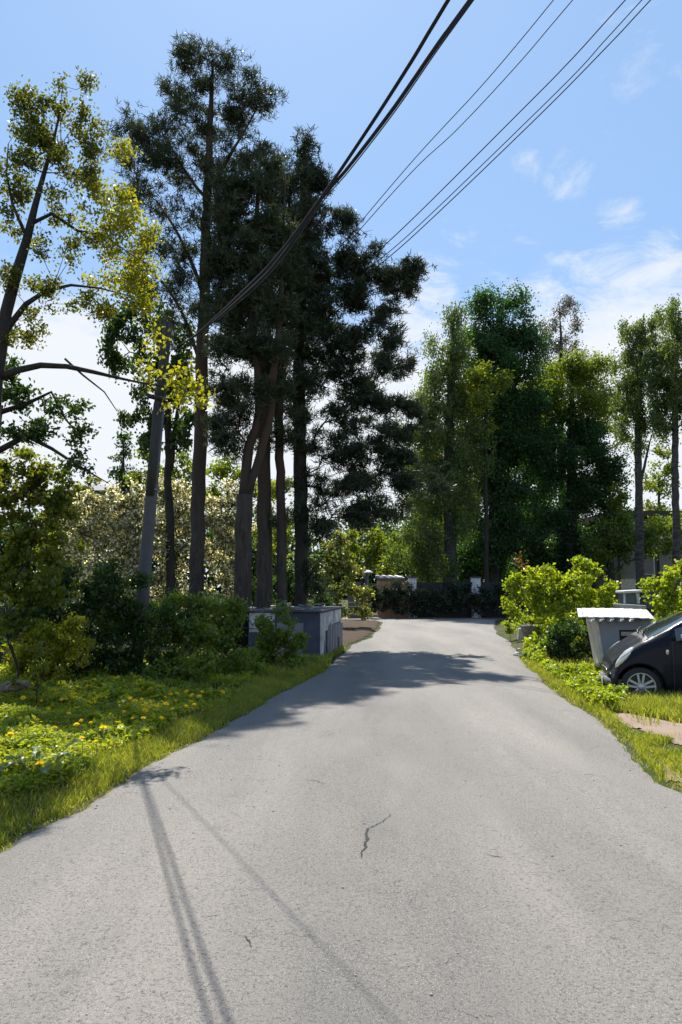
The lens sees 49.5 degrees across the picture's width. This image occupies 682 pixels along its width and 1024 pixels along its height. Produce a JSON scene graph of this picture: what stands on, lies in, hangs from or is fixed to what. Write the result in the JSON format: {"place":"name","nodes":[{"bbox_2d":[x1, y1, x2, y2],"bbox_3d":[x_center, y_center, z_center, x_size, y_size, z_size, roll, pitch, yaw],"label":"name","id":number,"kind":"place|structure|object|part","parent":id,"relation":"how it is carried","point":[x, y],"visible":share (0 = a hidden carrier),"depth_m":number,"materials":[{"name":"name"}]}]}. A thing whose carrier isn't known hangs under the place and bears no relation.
{"place":"outdoors","nodes":[
{"label":"outdoors","id":0,"kind":"place"},
{"bbox_2d":[0,644,344,852],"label":"grass","id":1,"kind":"structure","parent":0,"point":[252,692],"depth_m":7.11,"materials":[{"name":"green plant"}]},
{"bbox_2d":[0,617,681,1023],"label":"road","id":2,"kind":"structure","parent":0,"point":[416,733],"depth_m":4.19,"materials":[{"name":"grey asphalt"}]},
{"bbox_2d":[361,815,389,856],"bbox_3d":[0.193,2.081,4.795,0.096,0.002,0.865,-2,-6,15],"label":"road crack","id":3,"kind":"object","parent":2,"relation":"on","point":[366,837],"visible":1,"depth_m":4.70,"materials":[{"name":"black asphalt"}]},
{"bbox_2d":[0,588,681,852],"bbox_3d":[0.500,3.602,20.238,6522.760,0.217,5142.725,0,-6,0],"label":"ground","id":4,"kind":"structure","parent":0,"point":[516,643],"depth_m":9.32,"materials":[{"name":"soil"}]},
{"bbox_2d":[0,605,16,663],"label":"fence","id":5,"kind":"object","parent":4,"relation":"on","point":[1,653],"visible":0.24,"depth_m":14.03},
{"bbox_2d":[0,680,29,692],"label":"rock","id":6,"kind":"object","parent":4,"relation":"on","point":[6,688],"visible":0.74,"depth_m":9.23,"materials":[{"name":"grey stone"}]},
{"bbox_2d":[5,641,51,702],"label":"shrub","id":7,"kind":"object","parent":4,"relation":"on","point":[42,664],"visible":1,"depth_m":9.14,"materials":[{"name":"green plant"}]},
{"bbox_2d":[0,444,80,679],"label":"shrub","id":8,"kind":"object","parent":4,"relation":"on","point":[56,503],"visible":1,"depth_m":10.68,"materials":[{"name":"green plant"}]},
{"bbox_2d":[0,739,83,774],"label":"burdock","id":9,"kind":"object","parent":4,"relation":"on","point":[57,757],"visible":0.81,"depth_m":5.81,"materials":[{"name":"green plant"}]},
{"bbox_2d":[0,607,97,681],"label":"shrub","id":10,"kind":"object","parent":4,"relation":"on","point":[71,627],"visible":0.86,"depth_m":11.32,"materials":[{"name":"green plant"}]},
{"bbox_2d":[0,324,108,483],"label":"broadleaf tree","id":11,"kind":"object","parent":4,"relation":"on","point":[41,425],"visible":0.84,"depth_m":10.15,"materials":[{"name":"green plant"}]},
{"bbox_2d":[0,546,127,678],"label":"shrub","id":12,"kind":"object","parent":4,"relation":"on","point":[96,592],"visible":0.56,"depth_m":12.13,"materials":[{"name":"green plant"}]},
{"bbox_2d":[0,569,132,645],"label":"shrub","id":13,"kind":"object","parent":4,"relation":"on","point":[3,600],"visible":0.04,"depth_m":16.20,"materials":[{"name":"green plant"}]},
{"bbox_2d":[31,475,103,600],"bbox_3d":[-8.890,1.365,24.001,2.212,5.351,2.415,4,-7,-32],"label":"shrub","id":14,"kind":"object","parent":4,"relation":"on","point":[64,528],"visible":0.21,"depth_m":23.99,"materials":[{"name":"green plant"}]},
{"bbox_2d":[55,485,134,610],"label":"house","id":15,"kind":"structure","parent":4,"relation":"on","point":[97,488],"depth_m":46.34,"materials":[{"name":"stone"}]},
{"bbox_2d":[0,66,218,418],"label":"maple tree","id":16,"kind":"object","parent":4,"relation":"on","point":[35,131],"visible":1,"depth_m":9.67,"materials":[{"name":"green plant"}]},
{"bbox_2d":[58,475,175,627],"bbox_3d":[-6.802,1.340,22.425,3.766,4.991,2.169,0,-6,0],"label":"blossom shrub","id":17,"kind":"object","parent":4,"relation":"on","point":[125,526],"visible":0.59,"depth_m":22.41,"materials":[{"name":"beige plant"}]},
{"bbox_2d":[104,430,144,572],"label":"conifer tree","id":18,"kind":"object","parent":4,"relation":"on","point":[116,473],"visible":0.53,"depth_m":38.45,"materials":[{"name":"green plant"}]},
{"bbox_2d":[83,570,186,677],"bbox_3d":[-3.506,1.892,12.338,1.856,1.869,1.248,0,-6,0],"label":"shrub","id":19,"kind":"object","parent":4,"relation":"on","point":[134,625],"visible":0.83,"depth_m":12.25,"materials":[{"name":"green plant"}]},
{"bbox_2d":[0,655,285,798],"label":"weeds","id":20,"kind":"object","parent":4,"relation":"on","point":[28,728],"visible":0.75,"depth_m":8.30,"materials":[{"name":"green plant"}]},
{"bbox_2d":[96,271,196,598],"bbox_3d":[-5.952,-1.797,22.829,3.704,11.490,2.104,0,-6,0],"label":"broadleaf tree","id":21,"kind":"object","parent":4,"relation":"on","point":[177,434],"visible":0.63,"depth_m":22.73,"materials":[{"name":"green plant"}]},
{"bbox_2d":[130,321,174,673],"bbox_3d":[-3.389,-0.284,13.275,0.709,6.447,0.295,0,-6,0],"label":"utility pole","id":22,"kind":"object","parent":4,"relation":"on","point":[147,539],"visible":0.83,"depth_m":13.25,"materials":[{"name":"wood"}]},
{"bbox_2d":[174,0,449,347],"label":"power cable","id":23,"kind":"object","parent":22,"relation":"attached to","point":[408,66],"visible":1,"depth_m":3.99,"materials":[{"name":"grey plastic"}]},
{"bbox_2d":[174,0,473,349],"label":"power cable","id":24,"kind":"object","parent":22,"relation":"attached to","point":[354,163],"visible":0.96,"depth_m":5.91,"materials":[{"name":"grey plastic"}]},
{"bbox_2d":[185,0,471,342],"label":"power cable","id":25,"kind":"object","parent":22,"relation":"attached to","point":[415,76],"visible":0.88,"depth_m":3.72,"materials":[{"name":"grey plastic"}]},
{"bbox_2d":[122,448,210,618],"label":"garden tree","id":26,"kind":"object","parent":4,"relation":"on","point":[187,463],"visible":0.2,"depth_m":34.02,"materials":[{"name":"green plant"}]},
{"bbox_2d":[141,470,210,610],"bbox_3d":[-5.184,1.270,23.552,2.430,5.302,2.331,0,-6,0],"label":"blossom shrub","id":27,"kind":"object","parent":4,"relation":"on","point":[182,506],"visible":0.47,"depth_m":23.33,"materials":[{"name":"beige plant"}]},
{"bbox_2d":[135,648,221,682],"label":"shrub","id":28,"kind":"object","parent":4,"relation":"on","point":[187,667],"visible":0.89,"depth_m":11.78,"materials":[{"name":"green plant"}]},
{"bbox_2d":[146,586,231,675],"bbox_3d":[-2.644,2.110,12.925,1.446,1.634,1.259,2,-6,-22],"label":"shrub","id":29,"kind":"object","parent":4,"relation":"on","point":[186,630],"visible":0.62,"depth_m":12.80,"materials":[{"name":"green plant"}]},
{"bbox_2d":[102,29,288,646],"bbox_3d":[-4.043,-4.796,19.561,5.302,16.790,2.322,0,-6,0],"label":"pine tree","id":30,"kind":"object","parent":4,"relation":"on","point":[139,133],"visible":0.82,"depth_m":19.87,"materials":[{"name":"green plant"}]},
{"bbox_2d":[145,587,248,653],"bbox_3d":[-3.269,2.507,16.812,3.015,1.609,1.635,0,-6,0],"label":"shrub","id":31,"kind":"object","parent":4,"relation":"on","point":[181,617],"visible":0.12,"depth_m":16.67,"materials":[{"name":"green plant"}]},
{"bbox_2d":[183,476,256,616],"bbox_3d":[-4.019,1.424,24.131,2.062,5.214,2.446,4,-7,-34],"label":"blossom shrub","id":32,"kind":"object","parent":4,"relation":"on","point":[225,529],"visible":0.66,"depth_m":23.80,"materials":[{"name":"beige plant"}]},
{"bbox_2d":[201,592,254,670],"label":"shrub","id":33,"kind":"object","parent":4,"relation":"on","point":[236,607],"visible":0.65,"depth_m":13.41,"materials":[{"name":"green plant"}]},
{"bbox_2d":[212,645,268,675],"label":"shrub","id":34,"kind":"object","parent":4,"relation":"on","point":[239,661],"visible":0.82,"depth_m":12.63,"materials":[{"name":"green plant"}]},
{"bbox_2d":[217,283,272,607],"bbox_3d":[-2.612,-1.514,21.385,2.103,10.683,1.482,3,-7,-28],"label":"pine tree","id":35,"kind":"object","parent":4,"relation":"on","point":[270,574],"visible":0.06,"depth_m":20.81,"materials":[{"name":"brown plant"}]},
{"bbox_2d":[188,136,322,649],"bbox_3d":[-2.068,-3.023,17.887,3.293,13.005,2.301,0,-6,0],"label":"pine tree","id":36,"kind":"object","parent":4,"relation":"on","point":[225,257],"visible":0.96,"depth_m":17.79,"materials":[{"name":"green plant"}]},
{"bbox_2d":[206,450,314,600],"bbox_3d":[-3.785,1.078,33.266,5.251,7.918,3.291,0,-6,0],"label":"garden tree","id":37,"kind":"object","parent":4,"relation":"on","point":[221,470],"visible":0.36,"depth_m":32.94,"materials":[{"name":"green plant"}]},
{"bbox_2d":[250,597,313,669],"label":"shrub","id":38,"kind":"object","parent":4,"relation":"on","point":[276,641],"visible":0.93,"depth_m":13.90,"materials":[{"name":"green plant"}]},
{"bbox_2d":[237,143,335,608],"bbox_3d":[-1.669,-3.398,20.461,3.037,14.212,2.347,0,-6,0],"label":"pine tree","id":39,"kind":"object","parent":4,"relation":"on","point":[263,534],"visible":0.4,"depth_m":20.25,"materials":[{"name":"green plant"}]},
{"bbox_2d":[251,562,333,606],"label":"shrub","id":40,"kind":"object","parent":4,"relation":"on","point":[290,575],"visible":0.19,"depth_m":22.70,"materials":[{"name":"green plant"}]},
{"bbox_2d":[243,603,343,655],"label":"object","id":41,"kind":"structure","parent":4,"relation":"on","point":[321,625],"depth_m":16.35,"materials":[{"name":"grey paint"}]},
{"bbox_2d":[328,622,342,653],"bbox_3d":[-0.124,3.162,18.509,0.040,0.760,2.347,-1,-6,7],"label":"corrugated door","id":42,"kind":"structure","parent":41,"relation":"in","point":[334,630],"depth_m":18.10,"materials":[{"name":"grey paint"}]},
{"bbox_2d":[280,654,319,662],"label":"shrub","id":43,"kind":"object","parent":4,"relation":"on","point":[311,658],"visible":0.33,"depth_m":14.97,"materials":[{"name":"green plant"}]},
{"bbox_2d":[261,170,346,605],"bbox_3d":[-1.280,-3.122,20.382,2.612,13.661,2.221,2,-6,-21],"label":"pine tree","id":44,"kind":"object","parent":4,"relation":"on","point":[320,303],"visible":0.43,"depth_m":20.38,"materials":[{"name":"green plant"}]},
{"bbox_2d":[0,468,634,598],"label":"woodland","id":45,"kind":"object","parent":4,"relation":"on","point":[318,554],"visible":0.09,"depth_m":107.93,"materials":[{"name":"green plant"}]},
{"bbox_2d":[314,527,374,623],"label":"shrub","id":46,"kind":"object","parent":4,"relation":"on","point":[344,567],"visible":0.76,"depth_m":28.71,"materials":[{"name":"green plant"}]},
{"bbox_2d":[254,124,456,605],"bbox_3d":[0.420,-3.760,21.111,5.704,15.155,2.713,0,-6,0],"label":"spruce tree","id":47,"kind":"object","parent":4,"relation":"on","point":[361,390],"visible":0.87,"depth_m":20.82,"materials":[{"name":"green plant"}]},
{"bbox_2d":[348,580,365,619],"bbox_3d":[0.872,4.361,36.349,1.011,2.030,0.432,4,-7,-32],"label":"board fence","id":48,"kind":"object","parent":4,"relation":"on","point":[351,600],"visible":0.35,"depth_m":36.24,"materials":[{"name":"grey wood"}]},
{"bbox_2d":[341,619,379,645],"bbox_3d":[0.731,4.318,27.170,2.160,0.166,16.740,0,-6,0],"label":"dirt patch","id":49,"kind":"object","parent":4,"relation":"on","point":[355,630],"visible":0.81,"depth_m":27.56,"materials":[{"name":"brown soil"}]},
{"bbox_2d":[337,525,393,605],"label":"garden tree","id":50,"kind":"object","parent":4,"relation":"on","point":[371,552],"visible":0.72,"depth_m":45.78,"materials":[{"name":"green plant"}]},
{"bbox_2d":[375,575,405,581],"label":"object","id":51,"kind":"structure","parent":4,"relation":"on","point":[383,578],"depth_m":43.81,"materials":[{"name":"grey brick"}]},
{"bbox_2d":[375,531,412,575],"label":"garden tree","id":52,"kind":"object","parent":4,"relation":"on","point":[386,571],"visible":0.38,"depth_m":51.76,"materials":[{"name":"green plant"}]},
{"bbox_2d":[380,301,500,581],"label":"birch tree","id":53,"kind":"object","parent":4,"relation":"on","point":[458,455],"visible":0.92,"depth_m":43.92,"materials":[{"name":"green plant"}]},
{"bbox_2d":[366,578,524,618],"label":"hedge","id":54,"kind":"object","parent":4,"relation":"on","point":[456,597],"visible":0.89,"depth_m":38.54,"materials":[{"name":"green plant"}]},
{"bbox_2d":[394,447,513,581],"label":"broadleaf tree","id":55,"kind":"object","parent":4,"relation":"on","point":[439,519],"visible":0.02,"depth_m":59.60,"materials":[{"name":"green plant"}]},
{"bbox_2d":[426,532,508,581],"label":"shrub","id":56,"kind":"object","parent":4,"relation":"on","point":[464,577],"visible":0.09,"depth_m":48.88,"materials":[{"name":"green plant"}]},
{"bbox_2d":[377,577,577,617],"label":"boundary wall","id":57,"kind":"structure","parent":4,"relation":"on","point":[388,613],"depth_m":39.68,"materials":[{"name":"grey brick"}]},
{"bbox_2d":[454,359,518,581],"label":"broadleaf tree","id":58,"kind":"object","parent":4,"relation":"on","point":[480,399],"visible":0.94,"depth_m":43.95,"materials":[{"name":"green plant"}]},
{"bbox_2d":[447,277,567,581],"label":"broadleaf tree","id":59,"kind":"object","parent":4,"relation":"on","point":[500,344],"visible":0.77,"depth_m":47.87,"materials":[{"name":"green plant"}]},
{"bbox_2d":[501,620,522,639],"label":"bush","id":60,"kind":"object","parent":4,"relation":"on","point":[511,629],"visible":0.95,"depth_m":22.70,"materials":[{"name":"green plant"}]},
{"bbox_2d":[517,628,522,638],"bbox_3d":[5.533,3.778,22.788,0.205,0.427,0.159,0,-6,0],"label":"marker stone","id":61,"kind":"object","parent":4,"relation":"on","point":[520,635],"visible":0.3,"depth_m":22.72,"materials":[{"name":"grey stone"}]},
{"bbox_2d":[520,614,536,637],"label":"bush","id":62,"kind":"object","parent":4,"relation":"on","point":[527,619],"visible":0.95,"depth_m":20.52,"materials":[{"name":"green plant"}]},
{"bbox_2d":[500,387,557,557],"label":"broadleaf tree","id":63,"kind":"object","parent":4,"relation":"on","point":[520,477],"visible":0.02,"depth_m":60.22,"materials":[{"name":"green plant"}]},
{"bbox_2d":[520,624,543,640],"bbox_3d":[5.642,3.586,21.712,0.750,0.530,0.744,0,-6,0],"label":"planter","id":64,"kind":"object","parent":4,"relation":"on","point":[525,630],"visible":0.46,"depth_m":21.49,"materials":[{"name":"grey concrete"}]},
{"bbox_2d":[499,535,565,581],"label":"shrub","id":65,"kind":"object","parent":4,"relation":"on","point":[511,567],"visible":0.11,"depth_m":49.00,"materials":[{"name":"green plant"}]},
{"bbox_2d":[522,639,548,660],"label":"bush","id":66,"kind":"object","parent":4,"relation":"on","point":[531,651],"visible":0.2,"depth_m":16.35,"materials":[{"name":"green plant"}]},
{"bbox_2d":[511,539,602,589],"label":"shrub","id":67,"kind":"object","parent":4,"relation":"on","point":[593,585],"visible":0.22,"depth_m":48.95,"materials":[{"name":"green plant"}]},
{"bbox_2d":[500,551,621,644],"bbox_3d":[5.531,2.422,20.150,3.189,2.535,5.102,0,-6,0],"label":"bush","id":68,"kind":"object","parent":4,"relation":"on","point":[546,599],"visible":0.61,"depth_m":18.30,"materials":[{"name":"green plant"}]},
{"bbox_2d":[536,294,589,505],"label":"birch tree","id":69,"kind":"object","parent":4,"relation":"on","point":[568,303],"visible":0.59,"depth_m":58.48,"materials":[{"name":"green plant"}]},
{"bbox_2d":[534,615,592,663],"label":"bush","id":70,"kind":"object","parent":4,"relation":"on","point":[558,646],"visible":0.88,"depth_m":15.55,"materials":[{"name":"green plant"}]},
{"bbox_2d":[513,343,635,581],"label":"broadleaf tree","id":71,"kind":"object","parent":4,"relation":"on","point":[586,488],"visible":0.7,"depth_m":49.36,"materials":[{"name":"green plant"}]},
{"bbox_2d":[522,640,629,703],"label":"weeds","id":72,"kind":"object","parent":4,"relation":"on","point":[587,672],"visible":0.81,"depth_m":11.78,"materials":[{"name":"green plant"}]},
{"bbox_2d":[519,637,681,791],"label":"grass","id":73,"kind":"structure","parent":4,"relation":"on","point":[665,705],"depth_m":9.03,"materials":[{"name":"green plant"}]},
{"bbox_2d":[577,608,654,666],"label":"shed","id":74,"kind":"structure","parent":4,"relation":"on","point":[607,629],"depth_m":12.75,"materials":[{"name":"white metal"}]},
{"bbox_2d":[570,481,681,597],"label":"broadleaf tree","id":75,"kind":"object","parent":4,"relation":"on","point":[607,543],"visible":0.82,"depth_m":46.67,"materials":[{"name":"green plant"}]},
{"bbox_2d":[615,590,641,604],"bbox_3d":[6.133,2.440,15.633,0.434,1.590,0.520,0,-6,0],"label":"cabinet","id":76,"kind":"object","parent":4,"relation":"on","point":[631,597],"visible":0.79,"depth_m":15.51,"materials":[{"name":"white metal"}]},
{"bbox_2d":[613,604,645,609],"bbox_3d":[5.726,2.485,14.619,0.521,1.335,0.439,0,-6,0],"label":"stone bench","id":77,"kind":"object","parent":4,"relation":"on","point":[630,606],"visible":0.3,"depth_m":14.48,"materials":[{"name":"grey stone"}]},
{"bbox_2d":[578,511,681,608],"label":"building","id":78,"kind":"structure","parent":4,"relation":"on","point":[654,566],"depth_m":51.72,"materials":[{"name":"concrete"}]},
{"bbox_2d":[644,554,653,573],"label":"window","id":79,"kind":"structure","parent":78,"relation":"in","point":[648,564],"depth_m":51.82,"materials":[{"name":"grey"}]},
{"bbox_2d":[599,610,681,694],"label":"parked car","id":80,"kind":"object","parent":4,"relation":"on","point":[649,656],"visible":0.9,"depth_m":10.35,"materials":[{"name":"black paint"}]},
{"bbox_3d":[5.098,2.124,10.098,1.059,0.761,0.052,-1,-6,13],"label":"door","id":81,"kind":"part","parent":80,"relation":"part of","materials":[{"name":"black paint"}]},
{"bbox_3d":[5.596,1.520,10.162,1.899,0.514,0.178,-1,-6,13],"label":"side window","id":82,"kind":"part","parent":80,"relation":"part of","materials":[{"name":"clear glass"}]},
{"bbox_2d":[603,304,680,604],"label":"birch tree","id":83,"kind":"object","parent":4,"relation":"on","point":[630,385],"visible":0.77,"depth_m":42.58,"materials":[{"name":"green plant"}]},
{"bbox_2d":[604,403,681,510],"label":"garden tree","id":84,"kind":"object","parent":4,"relation":"on","point":[657,485],"visible":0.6,"depth_m":64.35,"materials":[{"name":"green plant"}]},
{"bbox_2d":[635,293,681,611],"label":"birch tree","id":85,"kind":"object","parent":4,"relation":"on","point":[668,355],"visible":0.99,"depth_m":40.59,"materials":[{"name":"green plant"}]},
{"bbox_2d":[636,559,681,622],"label":"bush","id":86,"kind":"object","parent":4,"relation":"on","point":[665,601],"visible":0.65,"depth_m":14.32,"materials":[{"name":"green plant"}]},
{"bbox_2d":[649,753,681,785],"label":"gravel verge","id":87,"kind":"structure","parent":4,"relation":"on","point":[677,774],"depth_m":6.31,"materials":[{"name":"beige gravel"}]},
{"bbox_2d":[0,0,681,587],"label":"sky","id":88,"kind":"structure","parent":0,"point":[585,203],"materials":[{"name":"blue"}]},
{"bbox_2d":[334,0,553,253],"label":"power cable","id":89,"kind":"object","parent":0,"point":[457,111],"visible":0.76,"depth_m":21.43,"materials":[{"name":"grey plastic"}]},
{"bbox_2d":[347,0,572,244],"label":"power cable","id":90,"kind":"object","parent":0,"point":[469,116],"visible":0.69,"depth_m":21.48,"materials":[{"name":"grey plastic"}]},
{"bbox_2d":[325,0,625,299],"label":"power cable","id":91,"kind":"object","parent":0,"point":[514,117],"visible":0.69,"depth_m":20.94,"materials":[{"name":"grey plastic"}]},
{"bbox_2d":[352,0,641,280],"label":"power cable","id":92,"kind":"object","parent":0,"point":[518,129],"visible":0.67,"depth_m":21.24,"materials":[{"name":"grey plastic"}]},
{"bbox_2d":[398,526,609,534],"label":"power cable","id":93,"kind":"object","parent":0,"point":[518,532],"visible":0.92,"depth_m":40.59,"materials":[{"name":"grey plastic"}]},
{"bbox_2d":[379,0,650,264],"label":"power cable","id":94,"kind":"object","parent":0,"point":[525,128],"visible":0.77,"depth_m":21.18,"materials":[{"name":"grey plastic"}]},
{"bbox_2d":[392,535,648,544],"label":"power cable","id":95,"kind":"object","parent":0,"point":[538,542],"visible":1,"depth_m":40.53,"materials":[{"name":"grey plastic"}]},
{"bbox_2d":[370,488,681,515],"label":"power cable","id":96,"kind":"object","parent":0,"point":[542,509],"visible":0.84,"depth_m":39.21,"materials":[{"name":"grey plastic"}]},
{"bbox_2d":[384,529,681,539],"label":"power cable","id":97,"kind":"object","parent":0,"point":[548,537],"visible":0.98,"depth_m":40.56,"materials":[{"name":"grey plastic"}]},
{"bbox_2d":[404,523,681,530],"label":"power cable","id":98,"kind":"object","parent":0,"point":[534,528],"visible":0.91,"depth_m":40.61,"materials":[{"name":"grey plastic"}]},
{"bbox_2d":[614,713,681,744],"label":"dirt path","id":99,"kind":"structure","parent":0,"point":[665,727],"depth_m":8.32,"materials":[{"name":"beige soil"}]}
]}

